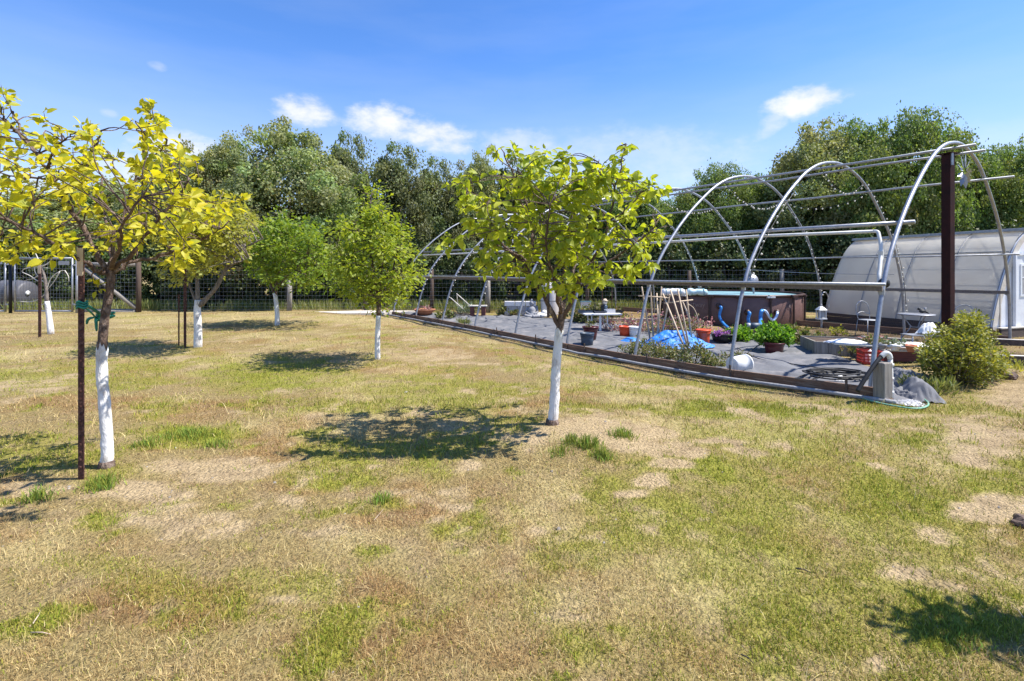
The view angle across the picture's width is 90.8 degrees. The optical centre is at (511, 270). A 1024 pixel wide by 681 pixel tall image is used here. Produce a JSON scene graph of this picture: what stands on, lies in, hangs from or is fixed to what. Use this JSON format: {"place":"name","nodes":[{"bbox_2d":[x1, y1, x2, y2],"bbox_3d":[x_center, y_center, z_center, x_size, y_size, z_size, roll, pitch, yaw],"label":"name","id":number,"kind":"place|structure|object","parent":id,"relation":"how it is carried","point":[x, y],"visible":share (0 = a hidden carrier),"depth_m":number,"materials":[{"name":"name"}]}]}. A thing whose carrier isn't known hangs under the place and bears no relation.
{"place":"outdoors","nodes":[
{"label":"outdoors","id":0,"kind":"place"},
{"bbox_2d":[1,297,818,310],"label":"verge grass","id":1,"kind":"structure","parent":0,"point":[156,305],"depth_m":21.74,"materials":[{"name":"plant"}]},
{"bbox_2d":[0,278,1023,680],"bbox_3d":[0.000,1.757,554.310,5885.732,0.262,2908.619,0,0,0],"label":"ground","id":2,"kind":"structure","parent":0,"point":[198,472],"depth_m":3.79,"materials":[{"name":"plant"}]},
{"bbox_2d":[9,264,11,312],"bbox_3d":[-19.905,0.775,20.050,0.109,2.050,0.109,0,0,0],"label":"gate post","id":3,"kind":"object","parent":2,"relation":"on","point":[10,288],"visible":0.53,"depth_m":20.01,"materials":[{"name":"black metal"}]},
{"bbox_2d":[0,262,8,311],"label":"metal gate","id":4,"kind":"structure","parent":3,"relation":"attached to","point":[5,304],"depth_m":19.98,"materials":[{"name":"metal"}]},
{"bbox_2d":[0,221,32,279],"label":"understorey bush","id":5,"kind":"object","parent":2,"relation":"on","point":[5,234],"visible":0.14,"depth_m":24.78,"materials":[{"name":"green plant"}]},
{"bbox_2d":[0,280,37,308],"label":"grey barrel","id":6,"kind":"object","parent":2,"relation":"on","point":[22,290],"visible":0.48,"depth_m":22.18,"materials":[{"name":"plastic"}]},
{"bbox_2d":[10,483,63,505],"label":"grass tuft","id":7,"kind":"object","parent":2,"relation":"on","point":[40,493],"visible":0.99,"depth_m":3.68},
{"bbox_2d":[38,265,40,336],"bbox_3d":[-11.862,0.857,12.699,0.074,2.046,0.059,0,0,0],"label":"stake","id":8,"kind":"object","parent":2,"relation":"on","point":[39,300],"visible":0.94,"depth_m":12.68,"materials":[{"name":"metal"}]},
{"bbox_2d":[20,253,68,333],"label":"bare sapling","id":9,"kind":"object","parent":2,"relation":"on","point":[49,322],"visible":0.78,"depth_m":13.49,"materials":[{"name":"white paint"}]},
{"bbox_2d":[0,232,94,301],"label":"understorey bush","id":10,"kind":"object","parent":2,"relation":"on","point":[24,263],"visible":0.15,"depth_m":24.78,"materials":[{"name":"green plant"}]},
{"bbox_2d":[0,189,108,279],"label":"oak tree","id":11,"kind":"object","parent":2,"relation":"on","point":[91,227],"visible":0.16,"depth_m":27.72,"materials":[{"name":"green plant"}]},
{"bbox_2d":[75,260,77,312],"bbox_3d":[-17.270,0.650,20.050,0.089,2.300,0.089,0,0,0],"label":"gate post","id":12,"kind":"object","parent":2,"relation":"on","point":[76,289],"visible":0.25,"depth_m":20.01,"materials":[{"name":"metal"}]},
{"bbox_2d":[14,257,74,311],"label":"metal gate","id":13,"kind":"structure","parent":12,"relation":"attached to","point":[53,277],"depth_m":19.98,"materials":[{"name":"metal"}]},
{"bbox_2d":[8,173,147,278],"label":"oak tree","id":14,"kind":"object","parent":2,"relation":"on","point":[106,192],"visible":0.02,"depth_m":31.35,"materials":[{"name":"green plant"}]},
{"bbox_2d":[77,246,84,479],"bbox_3d":[-3.407,0.829,4.002,0.047,2.046,0.042,0,0,0],"label":"stake","id":15,"kind":"object","parent":2,"relation":"on","point":[81,360],"visible":0.94,"depth_m":3.99,"materials":[{"name":"metal"}]},
{"bbox_2d":[75,300,114,330],"bbox_3d":[-3.502,0.375,4.190,0.189,0.283,0.501,0,0,-13],"label":"tie tape","id":16,"kind":"object","parent":15,"relation":"attached to","point":[86,306],"visible":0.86,"depth_m":4.20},
{"bbox_2d":[42,234,143,301],"bbox_3d":[-20.129,0.195,24.391,3.806,4.265,3.898,0,0,0],"label":"understorey bush","id":17,"kind":"object","parent":2,"relation":"on","point":[62,288],"visible":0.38,"depth_m":23.84,"materials":[{"name":"green plant"}]},
{"bbox_2d":[73,470,126,496],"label":"grass tuft","id":18,"kind":"object","parent":2,"relation":"on","point":[98,483],"visible":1,"depth_m":3.84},
{"bbox_2d":[85,262,141,311],"bbox_3d":[-16.409,0.725,20.600,2.562,2.150,0.220,0,0,0],"label":"corner brace","id":19,"kind":"object","parent":2,"relation":"on","point":[137,307],"visible":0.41,"depth_m":20.53,"materials":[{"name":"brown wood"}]},
{"bbox_2d":[0,86,250,469],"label":"fruit tree","id":20,"kind":"object","parent":2,"relation":"on","point":[84,170],"visible":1,"depth_m":4.06,"materials":[{"name":"yellow plant"}]},
{"bbox_2d":[125,434,164,448],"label":"grass tuft","id":21,"kind":"object","parent":2,"relation":"on","point":[146,443],"visible":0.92,"depth_m":4.77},
{"bbox_2d":[104,148,196,283],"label":"oak tree","id":22,"kind":"object","parent":2,"relation":"on","point":[120,206],"visible":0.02,"depth_m":27.68,"materials":[{"name":"green plant"}]},
{"bbox_2d":[117,240,205,302],"bbox_3d":[-17.232,0.212,25.135,3.828,3.488,3.517,0,0,0],"label":"understorey bush","id":23,"kind":"object","parent":2,"relation":"on","point":[146,292],"visible":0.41,"depth_m":24.20,"materials":[{"name":"green plant"}]},
{"bbox_2d":[149,424,228,442],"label":"grass tuft","id":24,"kind":"object","parent":2,"relation":"on","point":[190,432],"visible":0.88,"depth_m":5.11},
{"bbox_2d":[150,124,254,302],"bbox_3d":[-15.409,-2.916,26.990,5.132,10.226,6.085,0,0,22],"label":"oak tree","id":25,"kind":"object","parent":2,"relation":"on","point":[218,163],"visible":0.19,"depth_m":25.86,"materials":[{"name":"green plant"}]},
{"bbox_2d":[144,188,265,347],"bbox_3d":[-6.739,-0.040,10.911,2.345,3.501,3.888,0,0,-33],"label":"fruit tree","id":26,"kind":"object","parent":2,"relation":"on","point":[235,239],"visible":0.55,"depth_m":10.72,"materials":[{"name":"green plant"}]},
{"bbox_2d":[155,252,258,307],"bbox_3d":[-14.228,0.416,23.884,4.067,3.679,4.166,0,0,0],"label":"understorey bush","id":27,"kind":"object","parent":2,"relation":"on","point":[227,292],"visible":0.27,"depth_m":23.12,"materials":[{"name":"green plant"}]},
{"bbox_2d":[192,435,241,450],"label":"grass tuft","id":28,"kind":"object","parent":2,"relation":"on","point":[209,443],"visible":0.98,"depth_m":4.78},
{"bbox_2d":[231,256,319,307],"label":"understorey bush","id":29,"kind":"object","parent":2,"relation":"on","point":[257,294],"visible":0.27,"depth_m":23.18,"materials":[{"name":"green plant"}]},
{"bbox_2d":[206,115,370,302],"bbox_3d":[-10.781,-2.830,24.703,8.765,9.540,8.968,0,0,0],"label":"oak tree","id":30,"kind":"object","parent":2,"relation":"on","point":[314,186],"visible":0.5,"depth_m":22.85,"materials":[{"name":"green plant"}]},
{"bbox_2d":[233,204,344,324],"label":"fruit tree","id":31,"kind":"object","parent":2,"relation":"on","point":[285,242],"visible":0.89,"depth_m":15.22,"materials":[{"name":"green plant"}]},
{"bbox_2d":[292,233,366,304],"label":"understorey bush","id":32,"kind":"object","parent":2,"relation":"on","point":[312,294],"visible":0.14,"depth_m":23.48,"materials":[{"name":"green plant"}]},
{"bbox_2d":[317,127,383,279],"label":"oak tree","id":33,"kind":"object","parent":2,"relation":"on","point":[351,163],"visible":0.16,"depth_m":26.71,"materials":[{"name":"green plant"}]},
{"bbox_2d":[327,241,401,307],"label":"understorey bush","id":34,"kind":"object","parent":2,"relation":"on","point":[379,273],"visible":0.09,"depth_m":23.28,"materials":[{"name":"green plant"}]},
{"bbox_2d":[317,310,414,314],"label":"gravel path","id":35,"kind":"structure","parent":2,"relation":"on","point":[363,312],"depth_m":20.13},
{"bbox_2d":[317,179,431,359],"bbox_3d":[-2.626,-0.018,9.550,2.399,3.481,2.638,0,0,0],"label":"fruit tree","id":36,"kind":"object","parent":2,"relation":"on","point":[345,270],"visible":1,"depth_m":9.26,"materials":[{"name":"green plant"}]},
{"bbox_2d":[365,490,400,504],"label":"grass tuft","id":37,"kind":"object","parent":2,"relation":"on","point":[378,497],"visible":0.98,"depth_m":3.74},
{"bbox_2d":[361,138,449,301],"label":"oak tree","id":38,"kind":"object","parent":2,"relation":"on","point":[404,186],"visible":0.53,"depth_m":25.30,"materials":[{"name":"green plant"}]},
{"bbox_2d":[387,234,464,304],"bbox_3d":[-4.157,0.084,24.733,3.767,3.769,3.460,0,0,0],"label":"understorey bush","id":39,"kind":"object","parent":2,"relation":"on","point":[430,260],"visible":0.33,"depth_m":23.92,"materials":[{"name":"green plant"}]},
{"bbox_2d":[411,156,471,261],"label":"oak tree","id":40,"kind":"object","parent":2,"relation":"on","point":[442,198],"visible":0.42,"depth_m":27.26,"materials":[{"name":"green plant"}]},
{"bbox_2d":[438,143,507,298],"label":"oak tree","id":41,"kind":"object","parent":2,"relation":"on","point":[488,188],"visible":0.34,"depth_m":28.05,"materials":[{"name":"green plant"}]},
{"bbox_2d":[436,238,512,302],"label":"understorey bush","id":42,"kind":"object","parent":2,"relation":"on","point":[467,267],"visible":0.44,"depth_m":23.39,"materials":[{"name":"green plant"}]},
{"bbox_2d":[161,269,821,312],"bbox_3d":[-0.554,0.875,21.447,28.108,1.852,0.298,0,0,-1],"label":"wire fence","id":43,"kind":"object","parent":2,"relation":"on","point":[289,299],"visible":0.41,"depth_m":21.27,"materials":[{"name":"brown metal"}]},
{"bbox_2d":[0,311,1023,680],"bbox_3d":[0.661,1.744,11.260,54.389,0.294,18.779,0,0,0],"label":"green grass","id":44,"kind":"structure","parent":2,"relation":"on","point":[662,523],"depth_m":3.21,"materials":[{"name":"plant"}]},
{"bbox_2d":[477,231,548,301],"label":"understorey bush","id":45,"kind":"object","parent":2,"relation":"on","point":[533,295],"visible":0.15,"depth_m":23.83,"materials":[{"name":"green plant"}]},
{"bbox_2d":[2,370,1023,679],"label":"soil crumbs","id":46,"kind":"object","parent":2,"relation":"on","point":[546,522],"visible":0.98,"depth_m":3.64,"materials":[{"name":"brown soil"}]},
{"bbox_2d":[480,156,560,293],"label":"oak tree","id":47,"kind":"object","parent":2,"relation":"on","point":[506,170],"visible":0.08,"depth_m":28.91,"materials":[{"name":"green plant"}]},
{"bbox_2d":[505,301,537,315],"bbox_3d":[0.366,1.504,20.116,1.320,0.560,0.400,0,0,0],"label":"block planter","id":48,"kind":"object","parent":2,"relation":"on","point":[512,305],"visible":0.67,"depth_m":19.92,"materials":[{"name":"concrete"}]},
{"bbox_2d":[541,283,558,314],"bbox_3d":[1.515,1.075,20.023,0.772,1.330,0.772,0,0,0],"label":"water tank","id":49,"kind":"object","parent":2,"relation":"on","point":[553,304],"visible":0.2,"depth_m":19.70,"materials":[{"name":"white paint"}]},
{"bbox_2d":[431,140,672,425],"bbox_3d":[0.505,0.137,5.379,2.498,3.139,1.903,0,0,0],"label":"fruit tree","id":50,"kind":"object","parent":2,"relation":"on","point":[569,245],"visible":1,"depth_m":4.87,"materials":[{"name":"green plant"}]},
{"bbox_2d":[537,241,609,303],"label":"understorey bush","id":51,"kind":"object","parent":2,"relation":"on","point":[598,292],"visible":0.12,"depth_m":23.51,"materials":[{"name":"green plant"}]},
{"bbox_2d":[518,170,630,261],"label":"oak tree","id":52,"kind":"object","parent":2,"relation":"on","point":[590,217],"visible":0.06,"depth_m":28.63,"materials":[{"name":"green plant"}]},
{"bbox_2d":[570,432,608,451],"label":"grass tuft","id":53,"kind":"object","parent":2,"relation":"on","point":[583,444],"visible":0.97,"depth_m":4.69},
{"bbox_2d":[585,444,619,463],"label":"grass tuft","id":54,"kind":"object","parent":2,"relation":"on","point":[602,454],"visible":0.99,"depth_m":4.46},
{"bbox_2d":[592,234,654,304],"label":"understorey bush","id":55,"kind":"object","parent":2,"relation":"on","point":[630,291],"visible":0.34,"depth_m":23.86,"materials":[{"name":"green plant"}]},
{"bbox_2d":[604,425,650,440],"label":"grass tuft","id":56,"kind":"object","parent":2,"relation":"on","point":[623,434],"visible":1,"depth_m":4.99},
{"bbox_2d":[615,335,653,355],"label":"bush","id":57,"kind":"object","parent":2,"relation":"on","point":[631,348],"visible":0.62,"depth_m":11.06,"materials":[{"name":"green plant"}]},
{"bbox_2d":[594,181,686,277],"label":"oak tree","id":58,"kind":"object","parent":2,"relation":"on","point":[642,209],"visible":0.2,"depth_m":27.52,"materials":[{"name":"green plant"}]},
{"bbox_2d":[401,311,935,400],"bbox_3d":[2.077,1.752,14.826,4.967,0.241,17.127,0,0,-36],"label":"weed cloth","id":59,"kind":"object","parent":2,"relation":"on","point":[776,363],"visible":0.37,"depth_m":11.98,"materials":[{"name":"fabric"}]},
{"bbox_2d":[565,301,626,322],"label":"green bush","id":60,"kind":"object","parent":59,"relation":"on","point":[579,317],"visible":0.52,"depth_m":17.26,"materials":[{"name":"green plant"}]},
{"bbox_2d":[581,313,621,330],"bbox_3d":[2.701,1.557,15.373,1.133,0.542,0.720,0,0,-4],"label":"folding table","id":61,"kind":"object","parent":59,"relation":"on","point":[602,314],"visible":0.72,"depth_m":15.12,"materials":[{"name":"white plastic"}]},
{"bbox_2d":[598,311,649,330],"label":"flower bed plant","id":62,"kind":"object","parent":59,"relation":"on","point":[614,323],"visible":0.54,"depth_m":15.43,"materials":[{"name":"brown plant"}]},
{"bbox_2d":[637,337,691,360],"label":"bush","id":63,"kind":"object","parent":59,"relation":"on","point":[660,350],"visible":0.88,"depth_m":10.37,"materials":[{"name":"green plant"}]},
{"bbox_2d":[638,287,692,348],"bbox_3d":[3.666,1.076,11.982,1.204,1.389,1.872,0,0,28],"label":"bamboo trellis","id":64,"kind":"object","parent":59,"relation":"on","point":[667,309],"visible":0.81,"depth_m":11.89,"materials":[{"name":"wood"}]},
{"bbox_2d":[631,313,703,331],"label":"flower bed plant","id":65,"kind":"object","parent":59,"relation":"on","point":[672,328],"visible":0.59,"depth_m":14.65,"materials":[{"name":"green plant"}]},
{"bbox_2d":[641,330,714,348],"bbox_3d":[3.946,1.622,12.155,1.826,0.388,1.150,0,0,0],"label":"tarp","id":66,"kind":"object","parent":59,"relation":"on","point":[672,336],"visible":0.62,"depth_m":11.92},
{"bbox_2d":[646,312,714,330],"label":"flower bed plant","id":67,"kind":"object","parent":59,"relation":"on","point":[696,322],"visible":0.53,"depth_m":14.70,"materials":[{"name":"brown plant"}]},
{"bbox_2d":[669,339,722,365],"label":"bush","id":68,"kind":"object","parent":59,"relation":"on","point":[700,350],"visible":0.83,"depth_m":9.82,"materials":[{"name":"green plant"}]},
{"bbox_2d":[710,332,732,341],"bbox_3d":[5.350,1.678,12.730,0.664,0.200,0.664,0,0,0],"label":"plant tub","id":69,"kind":"object","parent":59,"relation":"on","point":[722,338],"visible":0.59,"depth_m":12.49,"materials":[{"name":"black plastic"}]},
{"bbox_2d":[726,323,755,341],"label":"leafy plant","id":70,"kind":"object","parent":69,"relation":"in","point":[744,333],"visible":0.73,"depth_m":12.50,"materials":[{"name":"green plant"}]},
{"bbox_2d":[726,354,753,370],"bbox_3d":[4.030,1.654,8.963,0.370,0.319,0.318,0,0,-25],"label":"bucket","id":71,"kind":"object","parent":59,"relation":"on","point":[742,362],"visible":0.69,"depth_m":8.86,"materials":[{"name":"white plastic"}]},
{"bbox_2d":[763,341,784,352],"bbox_3d":[5.753,1.698,11.087,0.424,0.250,0.424,0,0,0],"label":"flower pot","id":72,"kind":"object","parent":59,"relation":"on","point":[773,347],"visible":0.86,"depth_m":10.94,"materials":[{"name":"plastic"}]},
{"bbox_2d":[753,313,796,347],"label":"leafy plant","id":73,"kind":"object","parent":72,"relation":"in","point":[771,332],"visible":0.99,"depth_m":11.17,"materials":[{"name":"green plant"}]},
{"bbox_2d":[802,367,868,379],"bbox_3d":[5.260,1.667,8.192,1.008,0.118,0.728,0,0,0],"label":"tubing coil","id":74,"kind":"object","parent":59,"relation":"on","point":[816,371],"visible":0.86,"depth_m":8.21,"materials":[{"name":"black rubber"}]},
{"bbox_2d":[800,336,878,356],"bbox_3d":[7.191,1.669,11.158,1.205,0.300,1.029,0,0,14],"label":"raised bed","id":75,"kind":"object","parent":59,"relation":"on","point":[817,344],"visible":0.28,"depth_m":10.82,"materials":[{"name":"concrete"}]},
{"bbox_2d":[893,369,944,402],"bbox_3d":[5.810,1.627,7.296,0.432,0.257,1.523,0,0,24],"label":"fold","id":76,"kind":"object","parent":59,"relation":"on","point":[922,388],"visible":0.86,"depth_m":6.84,"materials":[{"name":"fabric"}]},
{"bbox_2d":[636,227,710,306],"bbox_3d":[7.629,-0.100,24.137,3.887,4.172,3.571,0,0,0],"label":"understorey bush","id":77,"kind":"object","parent":2,"relation":"on","point":[684,267],"visible":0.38,"depth_m":23.31,"materials":[{"name":"green plant"}]},
{"bbox_2d":[387,141,1019,403],"bbox_3d":[3.484,-0.219,15.723,8.696,4.347,16.840,0,0,-36],"label":"hoop house frame","id":78,"kind":"object","parent":2,"relation":"on","point":[880,286],"visible":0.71,"depth_m":10.28,"materials":[{"name":"metal"}]},
{"bbox_2d":[820,167,908,311],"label":"string lights","id":79,"kind":"object","parent":78,"relation":"hanging from","point":[835,188],"visible":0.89,"depth_m":12.18,"materials":[{"name":"black rubber"}]},
{"bbox_2d":[957,150,971,187],"bbox_3d":[8.422,-1.894,9.399,0.412,0.753,0.068,0,0,-16],"label":"wind spinner","id":80,"kind":"object","parent":78,"relation":"hanging from","point":[965,179],"visible":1,"depth_m":9.39,"materials":[{"name":"metal"}]},
{"bbox_2d":[652,157,764,275],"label":"oak tree","id":81,"kind":"object","parent":2,"relation":"on","point":[697,223],"visible":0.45,"depth_m":24.69,"materials":[{"name":"green plant"}]},
{"bbox_2d":[691,227,767,289],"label":"understorey bush","id":82,"kind":"object","parent":2,"relation":"on","point":[738,268],"visible":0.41,"depth_m":22.87,"materials":[{"name":"green plant"}]},
{"bbox_2d":[660,290,806,327],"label":"swimming pool","id":83,"kind":"structure","parent":2,"relation":"on","point":[758,306],"depth_m":15.48,"materials":[{"name":"brown plastic"}]},
{"bbox_2d":[723,169,808,273],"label":"oak tree","id":84,"kind":"object","parent":2,"relation":"on","point":[766,197],"visible":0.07,"depth_m":25.55,"materials":[{"name":"green plant"}]},
{"bbox_2d":[746,224,825,292],"bbox_3d":[12.293,-0.092,23.139,3.928,4.155,3.609,0,0,0],"label":"understorey bush","id":85,"kind":"object","parent":2,"relation":"on","point":[768,266],"visible":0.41,"depth_m":22.37,"materials":[{"name":"green plant"}]},
{"bbox_2d":[780,322,826,344],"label":"leafy plant","id":86,"kind":"object","parent":2,"relation":"on","point":[801,332],"visible":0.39,"depth_m":12.17,"materials":[{"name":"green plant"}]},
{"bbox_2d":[747,116,883,277],"bbox_3d":[14.931,-2.853,24.988,6.237,10.053,7.395,0,0,22],"label":"oak tree","id":87,"kind":"object","parent":2,"relation":"on","point":[811,150],"visible":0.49,"depth_m":23.33,"materials":[{"name":"green plant"}]},
{"bbox_2d":[790,222,855,309],"bbox_3d":[14.142,-0.097,22.137,3.887,4.166,3.571,0,0,0],"label":"understorey bush","id":88,"kind":"object","parent":2,"relation":"on","point":[808,275],"visible":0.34,"depth_m":21.55,"materials":[{"name":"green plant"}]},
{"bbox_2d":[800,112,925,272],"bbox_3d":[17.532,-2.745,25.321,6.675,10.223,5.627,0,0,0],"label":"oak tree","id":89,"kind":"object","parent":2,"relation":"on","point":[869,136],"visible":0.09,"depth_m":24.43,"materials":[{"name":"green plant"}]},
{"bbox_2d":[856,349,883,364],"bbox_3d":[6.949,1.681,9.814,0.346,0.264,0.346,0,0,14],"label":"milk crate","id":90,"kind":"object","parent":2,"relation":"on","point":[859,356],"visible":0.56,"depth_m":9.73,"materials":[{"name":"red plastic"}]},
{"bbox_2d":[873,361,893,403],"bbox_3d":[4.890,1.571,6.650,0.166,0.731,0.174,0,0,-18],"label":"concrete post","id":91,"kind":"object","parent":2,"relation":"on","point":[882,379],"visible":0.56,"depth_m":6.60,"materials":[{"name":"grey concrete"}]},
{"bbox_2d":[852,221,915,241],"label":"understorey bush","id":92,"kind":"object","parent":2,"relation":"on","point":[881,229],"visible":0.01,"depth_m":20.63,"materials":[{"name":"green plant"}]},
{"bbox_2d":[879,351,893,398],"bbox_3d":[4.952,1.425,6.677,0.184,0.734,0.071,0,0,0],"label":"standpipe","id":93,"kind":"object","parent":2,"relation":"on","point":[888,354],"visible":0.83,"depth_m":6.65,"materials":[{"name":"plastic"}]},
{"bbox_2d":[855,355,882,392],"bbox_3d":[4.688,1.353,6.626,0.435,0.472,0.054,0,0,-15],"label":"black hose","id":94,"kind":"object","parent":93,"relation":"attached to","point":[879,358],"visible":1,"depth_m":6.60,"materials":[{"name":"rubber"}]},
{"bbox_2d":[857,346,921,361],"bbox_3d":[7.762,1.662,10.306,1.125,0.224,1.075,0,0,10],"label":"red bed","id":95,"kind":"object","parent":2,"relation":"on","point":[902,355],"visible":0.16,"depth_m":9.82,"materials":[{"name":"brown wood"}]},
{"bbox_2d":[809,99,997,271],"bbox_3d":[17.944,-2.750,22.956,7.200,9.999,6.478,0,0,17],"label":"oak tree","id":96,"kind":"object","parent":2,"relation":"on","point":[914,137],"visible":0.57,"depth_m":21.47,"materials":[{"name":"green plant"}]},
{"bbox_2d":[897,313,935,340],"bbox_3d":[10.079,1.407,12.598,0.770,0.660,0.770,0,0,0],"label":"bistro table","id":97,"kind":"object","parent":2,"relation":"on","point":[916,314],"visible":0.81,"depth_m":12.58,"materials":[{"name":"metal"}]},
{"bbox_2d":[824,228,1023,337],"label":"greenhouse","id":98,"kind":"object","parent":2,"relation":"on","point":[979,272],"visible":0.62,"depth_m":14.42,"materials":[{"name":"white plastic"}]},
{"bbox_2d":[1017,256,1023,325],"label":"door","id":99,"kind":"structure","parent":98,"relation":"in","point":[1020,259],"depth_m":12.92,"materials":[{"name":"white paint"}]},
{"bbox_2d":[925,373,960,397],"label":"weed clump","id":100,"kind":"object","parent":2,"relation":"on","point":[945,385],"visible":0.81,"depth_m":7.03,"materials":[{"name":"green plant"}]},
{"bbox_2d":[937,151,959,330],"bbox_3d":[8.072,-0.184,9.353,0.240,3.968,0.240,0,0,-20],"label":"steel post","id":101,"kind":"object","parent":2,"relation":"on","point":[947,235],"visible":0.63,"depth_m":9.30,"materials":[{"name":"metal"}]},
{"bbox_2d":[910,308,1015,388],"bbox_3d":[6.981,1.188,7.832,2.323,1.190,1.108,0,0,-38],"label":"garden shrub","id":102,"kind":"object","parent":2,"relation":"on","point":[958,353],"visible":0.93,"depth_m":7.56,"materials":[{"name":"green plant"}]},
{"bbox_2d":[914,135,1022,230],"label":"oak tree","id":103,"kind":"object","parent":2,"relation":"on","point":[989,172],"visible":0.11,"depth_m":22.42,"materials":[{"name":"green plant"}]},
{"bbox_2d":[916,613,1023,667],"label":"grass tuft","id":104,"kind":"object","parent":2,"relation":"on","point":[960,634],"visible":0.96,"depth_m":2.34,"materials":[{"name":"plant"}]},
{"bbox_2d":[973,133,1023,228],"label":"oak tree","id":105,"kind":"object","parent":2,"relation":"on","point":[1018,179],"visible":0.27,"depth_m":21.95,"materials":[{"name":"green plant"}]},
{"bbox_2d":[975,137,1023,229],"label":"oak tree","id":106,"kind":"object","parent":2,"relation":"on","point":[995,150],"visible":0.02,"depth_m":24.92,"materials":[{"name":"green plant"}]},
{"bbox_2d":[988,338,1023,345],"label":"edging timber","id":107,"kind":"object","parent":2,"relation":"on","point":[1011,342],"visible":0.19,"depth_m":11.38,"materials":[{"name":"grey wood"}]},
{"bbox_2d":[0,0,1023,224],"label":"sky","id":108,"kind":"structure","parent":0,"point":[687,83],"materials":[{"name":"blue"}]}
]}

